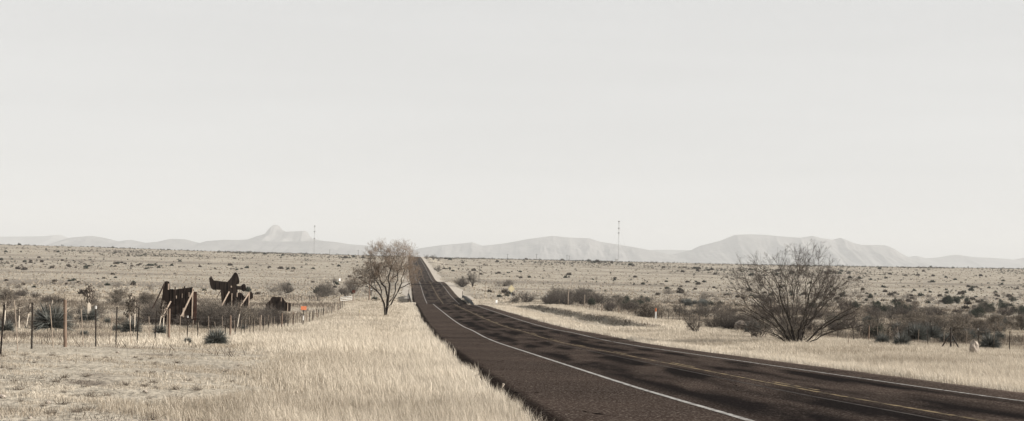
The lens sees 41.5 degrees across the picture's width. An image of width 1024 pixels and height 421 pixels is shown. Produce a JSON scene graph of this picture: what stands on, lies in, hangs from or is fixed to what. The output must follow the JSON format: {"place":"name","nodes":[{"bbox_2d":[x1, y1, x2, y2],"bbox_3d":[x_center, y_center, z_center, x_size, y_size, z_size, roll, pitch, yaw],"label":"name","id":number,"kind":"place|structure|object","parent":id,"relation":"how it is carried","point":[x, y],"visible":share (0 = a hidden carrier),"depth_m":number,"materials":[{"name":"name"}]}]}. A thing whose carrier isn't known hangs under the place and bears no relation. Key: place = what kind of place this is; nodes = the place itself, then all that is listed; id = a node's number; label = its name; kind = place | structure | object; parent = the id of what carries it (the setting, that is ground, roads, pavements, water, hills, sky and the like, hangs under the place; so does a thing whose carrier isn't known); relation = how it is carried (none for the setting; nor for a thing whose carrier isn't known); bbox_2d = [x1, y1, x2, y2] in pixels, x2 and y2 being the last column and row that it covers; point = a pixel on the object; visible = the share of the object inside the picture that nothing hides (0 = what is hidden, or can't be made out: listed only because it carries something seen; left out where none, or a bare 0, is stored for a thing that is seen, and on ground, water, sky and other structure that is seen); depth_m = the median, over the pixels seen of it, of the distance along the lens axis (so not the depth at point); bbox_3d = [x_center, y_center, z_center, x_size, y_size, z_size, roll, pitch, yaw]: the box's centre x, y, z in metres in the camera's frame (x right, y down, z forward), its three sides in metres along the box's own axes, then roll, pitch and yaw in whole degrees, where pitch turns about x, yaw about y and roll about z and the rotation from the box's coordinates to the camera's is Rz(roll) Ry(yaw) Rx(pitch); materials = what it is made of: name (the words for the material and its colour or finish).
{"place":"outdoors","nodes":[
{"label":"outdoors","id":0,"kind":"place"},
{"bbox_2d":[0,235,66,245],"bbox_3d":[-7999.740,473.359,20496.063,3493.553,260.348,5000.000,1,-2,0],"label":"mountain range","id":1,"kind":"structure","parent":0,"point":[37,240],"depth_m":20165.75,"materials":[{"name":"grey stone"}]},
{"bbox_2d":[45,236,400,255],"bbox_3d":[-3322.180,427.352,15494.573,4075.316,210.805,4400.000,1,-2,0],"label":"mountain range","id":2,"kind":"structure","parent":0,"point":[327,247],"depth_m":15125.68,"materials":[{"name":"grey stone"}]},
{"bbox_2d":[246,225,320,241],"bbox_3d":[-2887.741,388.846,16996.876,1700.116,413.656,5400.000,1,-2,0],"label":"mesa","id":3,"kind":"structure","parent":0,"point":[276,233],"depth_m":16692.69,"materials":[{"name":"grey stone"}]},
{"bbox_2d":[399,258,411,300],"bbox_3d":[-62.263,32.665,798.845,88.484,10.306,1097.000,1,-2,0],"label":"gravel shoulder","id":4,"kind":"object","parent":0,"point":[405,290],"visible":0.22,"depth_m":402.85},
{"bbox_2d":[421,257,476,303],"bbox_3d":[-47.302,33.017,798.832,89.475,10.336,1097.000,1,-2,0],"label":"gravel shoulder","id":5,"kind":"object","parent":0,"point":[455,289],"visible":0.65,"depth_m":459.99},
{"bbox_2d":[411,299,534,420],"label":"road shoulder","id":6,"kind":"object","parent":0,"point":[465,365],"visible":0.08,"depth_m":41.68},
{"bbox_2d":[0,244,1023,420],"bbox_3d":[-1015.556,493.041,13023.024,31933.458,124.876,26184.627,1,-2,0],"label":"ground","id":7,"kind":"structure","parent":0,"point":[96,367],"depth_m":547.94,"materials":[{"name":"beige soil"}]},
{"bbox_2d":[0,293,15,331],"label":"yucca","id":8,"kind":"object","parent":7,"relation":"on","point":[8,326],"visible":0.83,"depth_m":81.37,"materials":[{"name":"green plant"}]},
{"bbox_2d":[0,288,16,299],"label":"bush","id":9,"kind":"object","parent":7,"relation":"on","point":[4,292],"visible":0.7,"depth_m":227.71,"materials":[{"name":"grey plant"}]},
{"bbox_2d":[5,310,17,321],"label":"bush","id":10,"kind":"object","parent":7,"relation":"on","point":[9,315],"visible":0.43,"depth_m":115.96,"materials":[{"name":"grey plant"}]},
{"bbox_2d":[16,303,22,329],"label":"yucca","id":11,"kind":"object","parent":7,"relation":"on","point":[18,307],"visible":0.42,"depth_m":89.83,"materials":[{"name":"beige plant"}]},
{"bbox_2d":[11,309,29,320],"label":"bush","id":12,"kind":"object","parent":7,"relation":"on","point":[24,313],"visible":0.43,"depth_m":125.67,"materials":[{"name":"grey plant"}]},
{"bbox_2d":[27,297,77,332],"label":"yucca","id":13,"kind":"object","parent":7,"relation":"on","point":[57,320],"visible":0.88,"depth_m":78.67,"materials":[{"name":"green plant"}]},
{"bbox_2d":[75,284,100,321],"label":"yucca","id":14,"kind":"object","parent":7,"relation":"on","point":[90,314],"visible":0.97,"depth_m":128.88,"materials":[{"name":"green plant"}]},
{"bbox_2d":[105,294,125,303],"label":"bush","id":15,"kind":"object","parent":7,"relation":"on","point":[116,298],"visible":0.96,"depth_m":222.37,"materials":[{"name":"grey plant"}]},
{"bbox_2d":[108,288,133,297],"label":"bush","id":16,"kind":"object","parent":7,"relation":"on","point":[118,292],"visible":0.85,"depth_m":278.20,"materials":[{"name":"grey plant"}]},
{"bbox_2d":[109,316,133,324],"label":"bush","id":17,"kind":"object","parent":7,"relation":"on","point":[122,318],"visible":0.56,"depth_m":124.78,"materials":[{"name":"grey plant"}]},
{"bbox_2d":[118,293,142,332],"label":"yucca","id":18,"kind":"object","parent":7,"relation":"on","point":[127,325],"visible":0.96,"depth_m":88.81,"materials":[{"name":"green plant"}]},
{"bbox_2d":[133,293,161,303],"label":"bush","id":19,"kind":"object","parent":7,"relation":"on","point":[148,295],"visible":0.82,"depth_m":222.27,"materials":[{"name":"grey plant"}]},
{"bbox_2d":[136,301,159,322],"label":"bush","id":20,"kind":"object","parent":7,"relation":"on","point":[150,310],"visible":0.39,"depth_m":137.83,"materials":[{"name":"grey plant"}]},
{"bbox_2d":[141,311,161,323],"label":"bush","id":21,"kind":"object","parent":7,"relation":"on","point":[150,316],"visible":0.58,"depth_m":130.60,"materials":[{"name":"grey plant"}]},
{"bbox_2d":[151,301,167,334],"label":"yucca","id":22,"kind":"object","parent":7,"relation":"on","point":[161,329],"visible":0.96,"depth_m":88.03,"materials":[{"name":"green plant"}]},
{"bbox_2d":[0,300,344,353],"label":"wire fence","id":23,"kind":"object","parent":7,"relation":"on","point":[64,313],"visible":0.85,"depth_m":48.80,"materials":[{"name":"metal"}]},
{"bbox_2d":[152,281,196,325],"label":"plywood cutout","id":24,"kind":"object","parent":7,"relation":"on","point":[182,302],"visible":0.88,"depth_m":127.78},
{"bbox_2d":[173,314,192,326],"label":"bush","id":25,"kind":"object","parent":7,"relation":"on","point":[183,322],"visible":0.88,"depth_m":122.69,"materials":[{"name":"grey plant"}]},
{"bbox_2d":[194,313,220,327],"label":"bush","id":26,"kind":"object","parent":7,"relation":"on","point":[204,324],"visible":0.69,"depth_m":120.31,"materials":[{"name":"grey plant"}]},
{"bbox_2d":[197,300,226,326],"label":"bush","id":27,"kind":"object","parent":7,"relation":"on","point":[210,310],"visible":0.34,"depth_m":128.67,"materials":[{"name":"grey plant"}]},
{"bbox_2d":[201,326,231,344],"bbox_3d":[-10.597,4.462,48.394,1.191,0.804,1.186,2,-2,-17],"label":"yucca","id":28,"kind":"object","parent":7,"relation":"on","point":[215,336],"visible":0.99,"depth_m":48.26,"materials":[{"name":"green plant"}]},
{"bbox_2d":[211,309,249,328],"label":"bush","id":29,"kind":"object","parent":7,"relation":"on","point":[228,321],"visible":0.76,"depth_m":117.93,"materials":[{"name":"grey plant"}]},
{"bbox_2d":[212,298,249,327],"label":"bush","id":30,"kind":"object","parent":7,"relation":"on","point":[221,314],"visible":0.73,"depth_m":119.12,"materials":[{"name":"grey plant"}]},
{"bbox_2d":[209,272,252,308],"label":"plywood cutout","id":31,"kind":"object","parent":7,"relation":"on","point":[230,288],"visible":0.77,"depth_m":157.79},
{"bbox_2d":[218,305,258,327],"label":"bush","id":32,"kind":"object","parent":7,"relation":"on","point":[233,307],"visible":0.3,"depth_m":121.84,"materials":[{"name":"grey plant"}]},
{"bbox_2d":[237,300,247,329],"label":"yucca","id":33,"kind":"object","parent":7,"relation":"on","point":[241,306],"visible":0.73,"depth_m":109.57,"materials":[{"name":"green plant"}]},
{"bbox_2d":[242,306,259,324],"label":"bush","id":34,"kind":"object","parent":7,"relation":"on","point":[252,314],"visible":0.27,"depth_m":131.76,"materials":[{"name":"grey plant"}]},
{"bbox_2d":[251,310,274,325],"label":"bush","id":35,"kind":"object","parent":7,"relation":"on","point":[262,319],"visible":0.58,"depth_m":127.33,"materials":[{"name":"grey plant"}]},
{"bbox_2d":[266,297,293,311],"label":"plywood cutout","id":36,"kind":"object","parent":7,"relation":"on","point":[278,302],"visible":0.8,"depth_m":195.66},
{"bbox_2d":[272,312,292,324],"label":"bush","id":37,"kind":"object","parent":7,"relation":"on","point":[277,320],"visible":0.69,"depth_m":131.28,"materials":[{"name":"grey plant"}]},
{"bbox_2d":[280,280,292,292],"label":"bush","id":38,"kind":"object","parent":7,"relation":"on","point":[285,287],"visible":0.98,"depth_m":368.05,"materials":[{"name":"grey plant"}]},
{"bbox_2d":[318,280,335,294],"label":"bush","id":39,"kind":"object","parent":7,"relation":"on","point":[326,286],"visible":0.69,"depth_m":347.81,"materials":[{"name":"grey plant"}]},
{"bbox_2d":[344,280,358,293],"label":"bush","id":40,"kind":"object","parent":7,"relation":"on","point":[353,286],"visible":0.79,"depth_m":371.32,"materials":[{"name":"grey plant"}]},
{"bbox_2d":[348,237,422,314],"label":"tree","id":41,"kind":"object","parent":7,"relation":"on","point":[396,269],"visible":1,"depth_m":147.61,"materials":[{"name":"brown plant"}]},
{"bbox_2d":[466,271,479,285],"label":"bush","id":42,"kind":"object","parent":7,"relation":"on","point":[473,281],"visible":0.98,"depth_m":438.21,"materials":[{"name":"grey plant"}]},
{"bbox_2d":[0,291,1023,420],"bbox_3d":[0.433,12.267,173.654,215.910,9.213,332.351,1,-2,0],"label":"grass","id":43,"kind":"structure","parent":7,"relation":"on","point":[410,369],"depth_m":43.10,"materials":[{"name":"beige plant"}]},
{"bbox_2d":[0,265,1023,420],"bbox_3d":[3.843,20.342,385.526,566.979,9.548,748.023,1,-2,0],"label":"dead brush","id":44,"kind":"object","parent":7,"relation":"on","point":[1012,337],"visible":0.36,"depth_m":195.62,"materials":[{"name":"plant"}]},
{"bbox_2d":[0,244,1023,303],"bbox_3d":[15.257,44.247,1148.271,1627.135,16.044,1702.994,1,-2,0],"label":"dry plain scrub","id":45,"kind":"object","parent":7,"relation":"on","point":[504,263],"visible":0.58,"depth_m":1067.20,"materials":[{"name":"plant"}]},
{"bbox_2d":[5,276,1023,321],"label":"distant bushes","id":46,"kind":"object","parent":7,"relation":"on","point":[508,283],"visible":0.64,"depth_m":329.12,"materials":[{"name":"plant"}]},
{"bbox_2d":[519,291,538,302],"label":"bush","id":47,"kind":"object","parent":7,"relation":"on","point":[525,297],"visible":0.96,"depth_m":311.19,"materials":[{"name":"grey plant"}]},
{"bbox_2d":[542,295,557,304],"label":"bush","id":48,"kind":"object","parent":7,"relation":"on","point":[550,302],"visible":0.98,"depth_m":280.91,"materials":[{"name":"grey plant"}]},
{"bbox_2d":[551,284,574,302],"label":"bush","id":49,"kind":"object","parent":7,"relation":"on","point":[559,292],"visible":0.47,"depth_m":306.24,"materials":[{"name":"grey plant"}]},
{"bbox_2d":[559,293,574,304],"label":"bush","id":50,"kind":"object","parent":7,"relation":"on","point":[567,299],"visible":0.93,"depth_m":293.94,"materials":[{"name":"grey plant"}]},
{"bbox_2d":[573,288,587,301],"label":"bush","id":51,"kind":"object","parent":7,"relation":"on","point":[579,291],"visible":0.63,"depth_m":321.59,"materials":[{"name":"grey plant"}]},
{"bbox_2d":[602,300,615,310],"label":"bush","id":52,"kind":"object","parent":7,"relation":"on","point":[612,306],"visible":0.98,"depth_m":231.12,"materials":[{"name":"grey plant"}]},
{"bbox_2d":[629,300,669,317],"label":"bush","id":53,"kind":"object","parent":7,"relation":"on","point":[644,309],"visible":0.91,"depth_m":178.25,"materials":[{"name":"grey plant"}]},
{"bbox_2d":[675,305,692,315],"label":"bush","id":54,"kind":"object","parent":7,"relation":"on","point":[683,310],"visible":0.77,"depth_m":204.48,"materials":[{"name":"grey plant"}]},
{"bbox_2d":[682,305,708,331],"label":"bush","id":55,"kind":"object","parent":7,"relation":"on","point":[690,322],"visible":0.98,"depth_m":111.94,"materials":[{"name":"grey plant"}]},
{"bbox_2d":[696,303,714,316],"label":"bush","id":56,"kind":"object","parent":7,"relation":"on","point":[704,309],"visible":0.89,"depth_m":201.39,"materials":[{"name":"grey plant"}]},
{"bbox_2d":[701,311,723,325],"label":"bush","id":57,"kind":"object","parent":7,"relation":"on","point":[717,315],"visible":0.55,"depth_m":137.17,"materials":[{"name":"grey plant"}]},
{"bbox_2d":[711,306,734,327],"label":"bush","id":58,"kind":"object","parent":7,"relation":"on","point":[722,317],"visible":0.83,"depth_m":135.05,"materials":[{"name":"grey plant"}]},
{"bbox_2d":[719,318,734,329],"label":"bush","id":59,"kind":"object","parent":7,"relation":"on","point":[727,326],"visible":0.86,"depth_m":131.38,"materials":[{"name":"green plant"}]},
{"bbox_2d":[743,320,760,331],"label":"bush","id":60,"kind":"object","parent":7,"relation":"on","point":[745,328],"visible":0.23,"depth_m":112.90,"materials":[{"name":"plant"}]},
{"bbox_2d":[738,314,774,337],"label":"bush","id":61,"kind":"object","parent":7,"relation":"on","point":[754,333],"visible":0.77,"depth_m":93.30,"materials":[{"name":"grey plant"}]},
{"bbox_2d":[501,287,1023,349],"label":"wire fence","id":62,"kind":"object","parent":7,"relation":"on","point":[978,331],"visible":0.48,"depth_m":95.01,"materials":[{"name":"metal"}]},
{"bbox_2d":[769,316,801,339],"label":"bush","id":63,"kind":"object","parent":7,"relation":"on","point":[784,326],"visible":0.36,"depth_m":89.38,"materials":[{"name":"grey plant"}]},
{"bbox_2d":[779,325,813,341],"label":"bush","id":64,"kind":"object","parent":7,"relation":"on","point":[796,335],"visible":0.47,"depth_m":87.29,"materials":[{"name":"grey plant"}]},
{"bbox_2d":[723,239,878,341],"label":"bare shrub","id":65,"kind":"object","parent":7,"relation":"on","point":[800,331],"visible":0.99,"depth_m":83.48,"materials":[{"name":"brown plant"}]},
{"bbox_2d":[798,317,827,331],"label":"bush","id":66,"kind":"object","parent":7,"relation":"on","point":[810,326],"visible":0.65,"depth_m":132.42,"materials":[{"name":"grey plant"}]},
{"bbox_2d":[822,319,847,330],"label":"bush","id":67,"kind":"object","parent":7,"relation":"on","point":[839,326],"visible":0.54,"depth_m":137.18,"materials":[{"name":"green plant"}]},
{"bbox_2d":[854,320,874,334],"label":"bush","id":68,"kind":"object","parent":7,"relation":"on","point":[865,331],"visible":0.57,"depth_m":117.34,"materials":[{"name":"grey plant"}]},
{"bbox_2d":[865,305,881,314],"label":"bush","id":69,"kind":"object","parent":7,"relation":"on","point":[873,311],"visible":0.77,"depth_m":241.27,"materials":[{"name":"grey plant"}]},
{"bbox_2d":[861,322,891,338],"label":"bush","id":70,"kind":"object","parent":7,"relation":"on","point":[879,328],"visible":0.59,"depth_m":113.25,"materials":[{"name":"grey plant"}]},
{"bbox_2d":[866,309,886,325],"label":"bush","id":71,"kind":"object","parent":7,"relation":"on","point":[877,320],"visible":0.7,"depth_m":145.71,"materials":[{"name":"grey plant"}]},
{"bbox_2d":[872,332,890,342],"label":"yucca","id":72,"kind":"object","parent":7,"relation":"on","point":[883,338],"visible":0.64,"depth_m":85.31,"materials":[{"name":"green plant"}]},
{"bbox_2d":[881,303,900,314],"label":"bush","id":73,"kind":"object","parent":7,"relation":"on","point":[892,309],"visible":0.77,"depth_m":254.47,"materials":[{"name":"grey plant"}]},
{"bbox_2d":[889,330,913,345],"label":"yucca","id":74,"kind":"object","parent":7,"relation":"on","point":[900,340],"visible":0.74,"depth_m":80.99,"materials":[{"name":"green plant"}]},
{"bbox_2d":[889,320,924,337],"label":"bush","id":75,"kind":"object","parent":7,"relation":"on","point":[894,333],"visible":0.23,"depth_m":107.64,"materials":[{"name":"grey plant"}]},
{"bbox_2d":[897,305,921,317],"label":"bush","id":76,"kind":"object","parent":7,"relation":"on","point":[908,309],"visible":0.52,"depth_m":221.20,"materials":[{"name":"grey plant"}]},
{"bbox_2d":[894,310,926,321],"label":"bush","id":77,"kind":"object","parent":7,"relation":"on","point":[902,318],"visible":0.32,"depth_m":176.43,"materials":[{"name":"grey plant"}]},
{"bbox_2d":[900,321,932,341],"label":"yucca","id":78,"kind":"object","parent":7,"relation":"on","point":[913,332],"visible":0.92,"depth_m":91.98,"materials":[{"name":"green plant"}]},
{"bbox_2d":[904,312,938,326],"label":"bush","id":79,"kind":"object","parent":7,"relation":"on","point":[913,316],"visible":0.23,"depth_m":143.72,"materials":[{"name":"grey plant"}]},
{"bbox_2d":[917,320,945,339],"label":"yucca","id":80,"kind":"object","parent":7,"relation":"on","point":[933,332],"visible":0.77,"depth_m":110.63,"materials":[{"name":"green plant"}]},
{"bbox_2d":[917,311,950,335],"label":"bush","id":81,"kind":"object","parent":7,"relation":"on","point":[941,326],"visible":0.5,"depth_m":122.32,"materials":[{"name":"grey plant"}]},
{"bbox_2d":[942,294,951,303],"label":"leafy bush","id":82,"kind":"object","parent":7,"relation":"on","point":[946,300],"visible":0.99,"depth_m":400.88,"materials":[{"name":"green plant"}]},
{"bbox_2d":[938,332,956,343],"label":"yucca","id":83,"kind":"object","parent":7,"relation":"on","point":[941,338],"visible":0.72,"depth_m":98.87,"materials":[{"name":"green plant"}]},
{"bbox_2d":[942,328,958,346],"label":"braced post","id":84,"kind":"object","parent":7,"relation":"on","point":[950,335],"visible":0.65,"depth_m":77.75,"materials":[{"name":"wood"}]},
{"bbox_2d":[944,314,971,330],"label":"bush","id":85,"kind":"object","parent":7,"relation":"on","point":[959,319],"visible":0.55,"depth_m":144.72,"materials":[{"name":"grey plant"}]},
{"bbox_2d":[952,295,965,303],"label":"leafy bush","id":86,"kind":"object","parent":7,"relation":"on","point":[957,300],"visible":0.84,"depth_m":412.02,"materials":[{"name":"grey plant"}]},
{"bbox_2d":[952,329,973,343],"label":"bush","id":87,"kind":"object","parent":7,"relation":"on","point":[961,337],"visible":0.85,"depth_m":103.07,"materials":[{"name":"grey plant"}]},
{"bbox_2d":[942,322,987,338],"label":"bush","id":88,"kind":"object","parent":7,"relation":"on","point":[959,327],"visible":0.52,"depth_m":112.16,"materials":[{"name":"grey plant"}]},
{"bbox_2d":[963,327,977,339],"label":"yucca","id":89,"kind":"object","parent":7,"relation":"on","point":[971,333],"visible":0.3,"depth_m":111.06,"materials":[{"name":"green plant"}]},
{"bbox_2d":[969,339,978,352],"bbox_3d":[21.848,6.532,63.855,0.492,0.909,0.407,1,-2,0],"label":"rock","id":90,"kind":"object","parent":7,"relation":"on","point":[974,346],"visible":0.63,"depth_m":63.72,"materials":[{"name":"white stone"}]},
{"bbox_2d":[964,322,990,335],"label":"bush","id":91,"kind":"object","parent":7,"relation":"on","point":[982,327],"visible":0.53,"depth_m":120.27,"materials":[{"name":"grey plant"}]},
{"bbox_2d":[969,319,990,329],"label":"bush","id":92,"kind":"object","parent":7,"relation":"on","point":[980,323],"visible":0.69,"depth_m":148.30,"materials":[{"name":"grey plant"}]},
{"bbox_2d":[979,332,1003,348],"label":"yucca","id":93,"kind":"object","parent":7,"relation":"on","point":[987,341],"visible":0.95,"depth_m":75.02,"materials":[{"name":"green plant"}]},
{"bbox_2d":[979,312,1013,329],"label":"bush","id":94,"kind":"object","parent":7,"relation":"on","point":[993,320],"visible":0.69,"depth_m":154.19,"materials":[{"name":"grey plant"}]},
{"bbox_2d":[987,319,1009,332],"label":"bush","id":95,"kind":"object","parent":7,"relation":"on","point":[998,329],"visible":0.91,"depth_m":142.72,"materials":[{"name":"grey plant"}]},
{"bbox_2d":[997,306,1011,315],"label":"bush","id":96,"kind":"object","parent":7,"relation":"on","point":[1002,312],"visible":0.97,"depth_m":271.55,"materials":[{"name":"grey plant"}]},
{"bbox_2d":[1005,314,1023,329],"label":"bush","id":97,"kind":"object","parent":7,"relation":"on","point":[1018,319],"visible":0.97,"depth_m":154.54,"materials":[{"name":"grey plant"}]},
{"bbox_2d":[0,0,1023,259],"label":"sky","id":98,"kind":"structure","parent":0,"point":[898,125],"materials":[{"name":"white"}]},
{"bbox_2d":[395,236,682,262],"bbox_3d":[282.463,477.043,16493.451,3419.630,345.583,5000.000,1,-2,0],"label":"mountain range","id":99,"kind":"structure","parent":0,"point":[557,248],"depth_m":15885.17,"materials":[{"name":"grey stone"}]},
{"bbox_2d":[651,250,688,254],"bbox_3d":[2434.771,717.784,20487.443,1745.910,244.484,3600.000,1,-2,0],"label":"mountain range","id":100,"kind":"structure","parent":0,"point":[671,252],"depth_m":20323.46,"materials":[{"name":"grey stone"}]},
{"bbox_2d":[408,257,1023,420],"bbox_3d":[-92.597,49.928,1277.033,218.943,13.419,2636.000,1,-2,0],"label":"road","id":101,"kind":"structure","parent":0,"point":[550,390],"depth_m":31.41,"materials":[{"name":"grey asphalt"}]},
{"bbox_2d":[419,267,986,420],"bbox_3d":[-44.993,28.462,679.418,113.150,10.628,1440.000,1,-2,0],"label":"line","id":102,"kind":"object","parent":101,"relation":"on","point":[753,379],"visible":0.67,"depth_m":30.64,"materials":[{"name":"white paint"}]},
{"bbox_2d":[415,262,1021,420],"bbox_3d":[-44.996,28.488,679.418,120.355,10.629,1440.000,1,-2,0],"label":"edge line","id":103,"kind":"object","parent":101,"relation":"on","point":[736,416],"visible":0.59,"depth_m":32.56,"materials":[{"name":"white paint"}]},
{"bbox_2d":[546,341,946,420],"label":"old line","id":104,"kind":"object","parent":101,"relation":"on","point":[779,389],"visible":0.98,"depth_m":27.22,"materials":[{"name":"grey paint"}]},
{"bbox_2d":[672,234,937,266],"bbox_3d":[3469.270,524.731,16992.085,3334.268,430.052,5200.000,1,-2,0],"label":"mesa","id":105,"kind":"structure","parent":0,"point":[842,251],"depth_m":16451.73,"materials":[{"name":"grey stone"}]},
{"bbox_2d":[909,255,1023,268],"bbox_3d":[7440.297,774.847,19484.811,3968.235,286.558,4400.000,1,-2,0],"label":"mountain range","id":106,"kind":"structure","parent":0,"point":[955,261],"depth_m":19123.11,"materials":[{"name":"grey stone"}]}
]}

